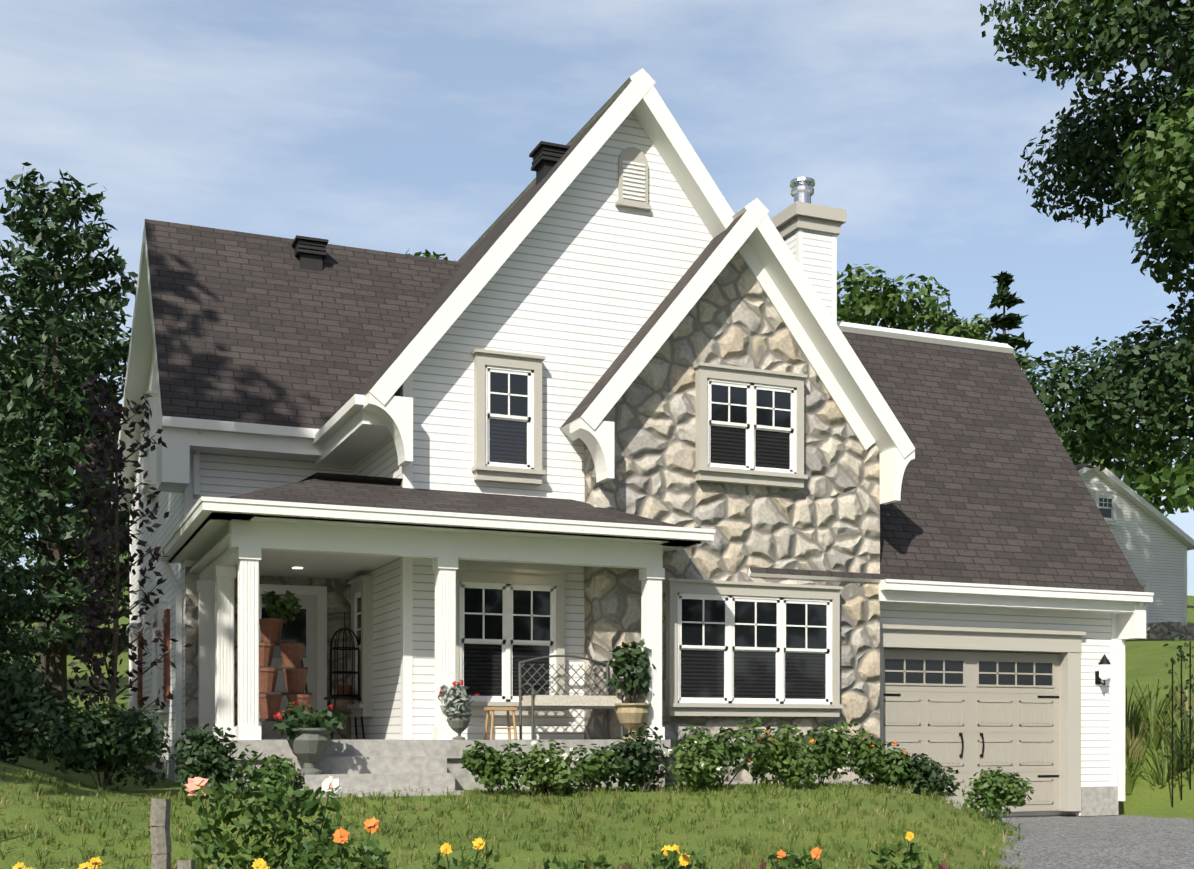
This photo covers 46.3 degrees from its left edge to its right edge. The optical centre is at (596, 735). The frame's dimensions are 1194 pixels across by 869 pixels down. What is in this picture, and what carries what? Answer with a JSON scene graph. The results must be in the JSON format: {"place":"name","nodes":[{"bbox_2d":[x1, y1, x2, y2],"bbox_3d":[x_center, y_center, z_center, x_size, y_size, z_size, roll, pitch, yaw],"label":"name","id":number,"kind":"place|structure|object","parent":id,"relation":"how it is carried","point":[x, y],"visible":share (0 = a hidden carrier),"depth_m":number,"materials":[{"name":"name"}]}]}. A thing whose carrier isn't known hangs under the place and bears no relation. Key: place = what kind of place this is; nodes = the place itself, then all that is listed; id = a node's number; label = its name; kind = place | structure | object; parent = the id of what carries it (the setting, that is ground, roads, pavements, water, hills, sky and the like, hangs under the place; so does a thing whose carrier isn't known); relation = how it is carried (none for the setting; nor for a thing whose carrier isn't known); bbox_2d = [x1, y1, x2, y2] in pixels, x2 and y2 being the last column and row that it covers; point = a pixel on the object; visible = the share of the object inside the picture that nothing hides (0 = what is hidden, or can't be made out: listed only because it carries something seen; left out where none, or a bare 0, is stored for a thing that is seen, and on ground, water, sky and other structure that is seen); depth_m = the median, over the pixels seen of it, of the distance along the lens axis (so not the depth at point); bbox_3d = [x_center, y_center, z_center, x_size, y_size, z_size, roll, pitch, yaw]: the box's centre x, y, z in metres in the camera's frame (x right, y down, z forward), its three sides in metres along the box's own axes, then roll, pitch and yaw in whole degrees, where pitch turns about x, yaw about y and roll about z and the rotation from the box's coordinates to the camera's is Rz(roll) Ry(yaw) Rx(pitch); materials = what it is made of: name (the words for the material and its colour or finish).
{"place":"outdoors","nodes":[
{"label":"outdoors","id":0,"kind":"place"},
{"bbox_2d":[0,537,1193,868],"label":"ground","id":1,"kind":"structure","parent":0,"point":[1148,827],"depth_m":14.77,"materials":[{"name":"green plant"}]},
{"bbox_2d":[0,560,52,678],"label":"tree","id":2,"kind":"object","parent":1,"relation":"on","point":[6,601],"visible":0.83,"depth_m":23.37,"materials":[{"name":"green plant"}]},
{"bbox_2d":[0,162,137,745],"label":"tree","id":3,"kind":"object","parent":1,"relation":"on","point":[53,490],"visible":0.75,"depth_m":30.75,"materials":[{"name":"green broad leaf"},{"name":"bark"}]},
{"bbox_2d":[65,373,192,786],"bbox_3d":[-5.671,-1.936,16.998,1.498,5.139,1.571,0,0,-23],"label":"purple leaf tree","id":4,"kind":"object","parent":1,"relation":"on","point":[117,464],"visible":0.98,"depth_m":17.06,"materials":[{"name":"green plant"}]},
{"bbox_2d":[150,798,195,868],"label":"wooden post","id":5,"kind":"object","parent":1,"relation":"on","point":[160,811],"visible":1,"depth_m":9.72,"materials":[{"name":"grey wood"}]},
{"bbox_2d":[406,248,455,260],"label":"tree","id":6,"kind":"object","parent":1,"relation":"on","point":[427,253],"depth_m":41.92,"materials":[{"name":"green plant"}]},
{"bbox_2d":[159,472,714,797],"bbox_3d":[-2.149,-1.172,18.127,6.260,4.574,5.780,0,0,-23],"label":"porch","id":7,"kind":"object","parent":1,"relation":"on","point":[330,525],"visible":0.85,"depth_m":16.70,"materials":[{"name":"white wood"}]},
{"bbox_2d":[259,590,312,720],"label":"flower pots","id":8,"kind":"object","parent":7,"relation":"on","point":[295,674],"visible":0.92,"depth_m":17.05,"materials":[{"name":"orange ceramic"}]},
{"bbox_2d":[290,566,304,568],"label":"recessed porch lights","id":9,"kind":"object","parent":7,"relation":"in","point":[298,567],"visible":0.31,"depth_m":18.55},
{"bbox_2d":[271,701,348,774],"bbox_3d":[-3.190,0.019,15.427,0.840,0.812,0.799,0,0,-23],"label":"potted plant","id":10,"kind":"object","parent":7,"relation":"on","point":[309,731],"visible":0.98,"depth_m":15.27,"materials":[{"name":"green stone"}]},
{"bbox_2d":[324,612,364,738],"bbox_3d":[-3.477,-0.829,19.242,0.480,1.752,0.480,0,0,-23],"label":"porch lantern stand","id":11,"kind":"object","parent":7,"relation":"on","point":[344,692],"visible":0.96,"depth_m":19.17,"materials":[{"name":"metal"}]},
{"bbox_2d":[437,680,479,739],"bbox_3d":[-1.727,-0.314,16.687,0.607,0.718,0.455,0,0,-64],"label":"potted plant","id":12,"kind":"object","parent":7,"relation":"on","point":[458,720],"visible":0.96,"depth_m":16.61,"materials":[{"name":"plant"}]},
{"bbox_2d":[484,707,516,739],"bbox_3d":[-1.189,-0.154,17.217,0.351,0.402,0.276,0,0,-23],"label":"stool","id":13,"kind":"object","parent":7,"relation":"on","point":[493,709],"visible":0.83,"depth_m":17.16,"materials":[{"name":"brown wood"}]},
{"bbox_2d":[518,655,624,739],"bbox_3d":[-0.322,-0.496,17.605,1.231,1.084,0.566,0,0,-23],"label":"porch bench","id":14,"kind":"object","parent":7,"relation":"on","point":[532,701],"visible":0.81,"depth_m":17.56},
{"bbox_2d":[603,640,656,739],"bbox_3d":[0.447,-0.603,17.669,0.740,1.296,0.662,0,0,-23],"label":"potted plant","id":15,"kind":"object","parent":7,"relation":"on","point":[630,714],"visible":0.9,"depth_m":17.52,"materials":[{"name":"green plant"}]},
{"bbox_2d":[12,775,949,868],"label":"flower bed","id":16,"kind":"object","parent":1,"relation":"on","point":[198,787],"visible":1,"depth_m":10.79,"materials":[{"name":"green plant"}]},
{"bbox_2d":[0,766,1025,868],"bbox_3d":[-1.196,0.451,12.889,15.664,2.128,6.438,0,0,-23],"label":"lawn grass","id":17,"kind":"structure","parent":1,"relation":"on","point":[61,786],"depth_m":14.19,"materials":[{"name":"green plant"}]},
{"bbox_2d":[0,641,1034,823],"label":"foundation shrubs","id":18,"kind":"object","parent":1,"relation":"on","point":[700,761],"visible":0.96,"depth_m":15.95,"materials":[{"name":"green plant"}]},
{"bbox_2d":[0,304,1193,630],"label":"forest","id":19,"kind":"object","parent":1,"relation":"on","point":[1148,482],"depth_m":127.10,"materials":[{"name":"green plant"}]},
{"bbox_2d":[129,111,1118,816],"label":"house walls","id":20,"kind":"structure","parent":1,"relation":"on","point":[581,283],"depth_m":18.59,"materials":[{"name":"white wood"}]},
{"bbox_2d":[259,584,326,738],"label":"front door","id":21,"kind":"structure","parent":20,"relation":"attached to","point":[307,627],"depth_m":19.83,"materials":[{"name":"white"}]},
{"bbox_2d":[126,147,843,716],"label":"house windows","id":22,"kind":"structure","parent":20,"relation":"in","point":[750,649],"depth_m":18.61,"materials":[{"name":"white wood"}]},
{"bbox_2d":[111,68,1143,591],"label":"house roof","id":23,"kind":"structure","parent":20,"relation":"on","point":[243,326],"depth_m":20.78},
{"bbox_2d":[291,235,328,270],"bbox_3d":[-4.521,-7.451,21.948,0.500,0.610,0.500,0,0,-23],"label":"roof vent","id":24,"kind":"object","parent":23,"relation":"on","point":[310,253],"visible":0.77,"depth_m":21.77,"materials":[{"name":"black metal"}]},
{"bbox_2d":[529,141,570,185],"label":"roof vent","id":25,"kind":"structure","parent":23,"relation":"on","point":[546,156],"depth_m":19.90,"materials":[{"name":"black metal"}]},
{"bbox_2d":[156,393,1153,800],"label":"house trim","id":26,"kind":"structure","parent":20,"relation":"attached to","point":[354,431],"depth_m":19.29,"materials":[{"name":"white wood"}]},
{"bbox_2d":[771,177,846,323],"bbox_3d":[3.326,-6.535,23.141,0.940,5.300,1.490,0,0,-23],"label":"chimney","id":27,"kind":"object","parent":20,"relation":"on","point":[809,232],"visible":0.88,"depth_m":22.59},
{"bbox_2d":[880,623,1085,812],"bbox_3d":[5.648,-0.230,20.838,3.930,2.770,0.310,0,0,-23],"label":"garage door","id":28,"kind":"structure","parent":20,"relation":"attached to","point":[967,715],"depth_m":21.02,"materials":[{"name":"grey paint"}]},
{"bbox_2d":[1095,654,1110,685],"bbox_3d":[7.816,-1.020,21.552,0.200,0.489,0.245,0,0,-23],"label":"wall lantern","id":29,"kind":"object","parent":20,"relation":"attached to","point":[1103,673],"visible":1,"depth_m":21.49,"materials":[{"name":"white glass"}]},
{"bbox_2d":[837,303,868,323],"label":"tree","id":30,"kind":"object","parent":1,"relation":"on","point":[848,316],"depth_m":62.93,"materials":[{"name":"green plant"}]},
{"bbox_2d":[848,287,880,326],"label":"tree","id":31,"kind":"object","parent":1,"relation":"on","point":[856,295],"depth_m":66.70,"materials":[{"name":"green plant"}]},
{"bbox_2d":[837,264,978,339],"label":"tree","id":32,"kind":"object","parent":1,"relation":"on","point":[874,309],"visible":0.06,"depth_m":41.95,"materials":[{"name":"green plant"}]},
{"bbox_2d":[916,303,961,335],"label":"tree","id":33,"kind":"object","parent":1,"relation":"on","point":[950,317],"visible":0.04,"depth_m":69.19,"materials":[{"name":"green plant"}]},
{"bbox_2d":[943,321,962,335],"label":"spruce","id":34,"kind":"object","parent":1,"relation":"on","point":[953,324],"depth_m":62.75,"materials":[{"name":"green plant"}]},
{"bbox_2d":[961,314,1028,369],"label":"tree","id":35,"kind":"object","parent":1,"relation":"on","point":[978,329],"visible":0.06,"depth_m":62.86,"materials":[{"name":"green plant"}]},
{"bbox_2d":[983,270,1037,390],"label":"spruce","id":36,"kind":"object","parent":1,"relation":"on","point":[1003,297],"visible":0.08,"depth_m":56.44,"materials":[{"name":"green plant"}]},
{"bbox_2d":[980,0,1193,470],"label":"tree","id":37,"kind":"object","parent":1,"relation":"on","point":[1165,144],"visible":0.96,"depth_m":36.14,"materials":[{"name":"green plant"}]},
{"bbox_2d":[1075,460,1193,625],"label":"neighbour house","id":38,"kind":"structure","parent":1,"relation":"on","point":[1155,545],"depth_m":51.73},
{"bbox_2d":[1098,34,1193,471],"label":"tree","id":39,"kind":"object","parent":1,"relation":"on","point":[1186,456],"visible":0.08,"depth_m":53.83,"materials":[{"name":"green plant"}]},
{"bbox_2d":[1117,675,1193,793],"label":"tall grasses","id":40,"kind":"object","parent":1,"relation":"on","point":[1150,723],"visible":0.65,"depth_m":22.95,"materials":[{"name":"green plant"}]},
{"bbox_2d":[1145,621,1193,639],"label":"stone wall","id":41,"kind":"structure","parent":1,"relation":"on","point":[1159,630],"depth_m":47.86,"materials":[{"name":"grey stone"}]},
{"bbox_2d":[1161,632,1193,807],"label":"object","id":42,"kind":"object","parent":1,"relation":"on","point":[1190,686],"visible":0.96,"depth_m":21.54,"materials":[{"name":"green plant"}]},
{"bbox_2d":[0,0,1193,595],"label":"sky","id":43,"kind":"structure","parent":0,"point":[394,126],"materials":[{"name":"blue"}]}
]}

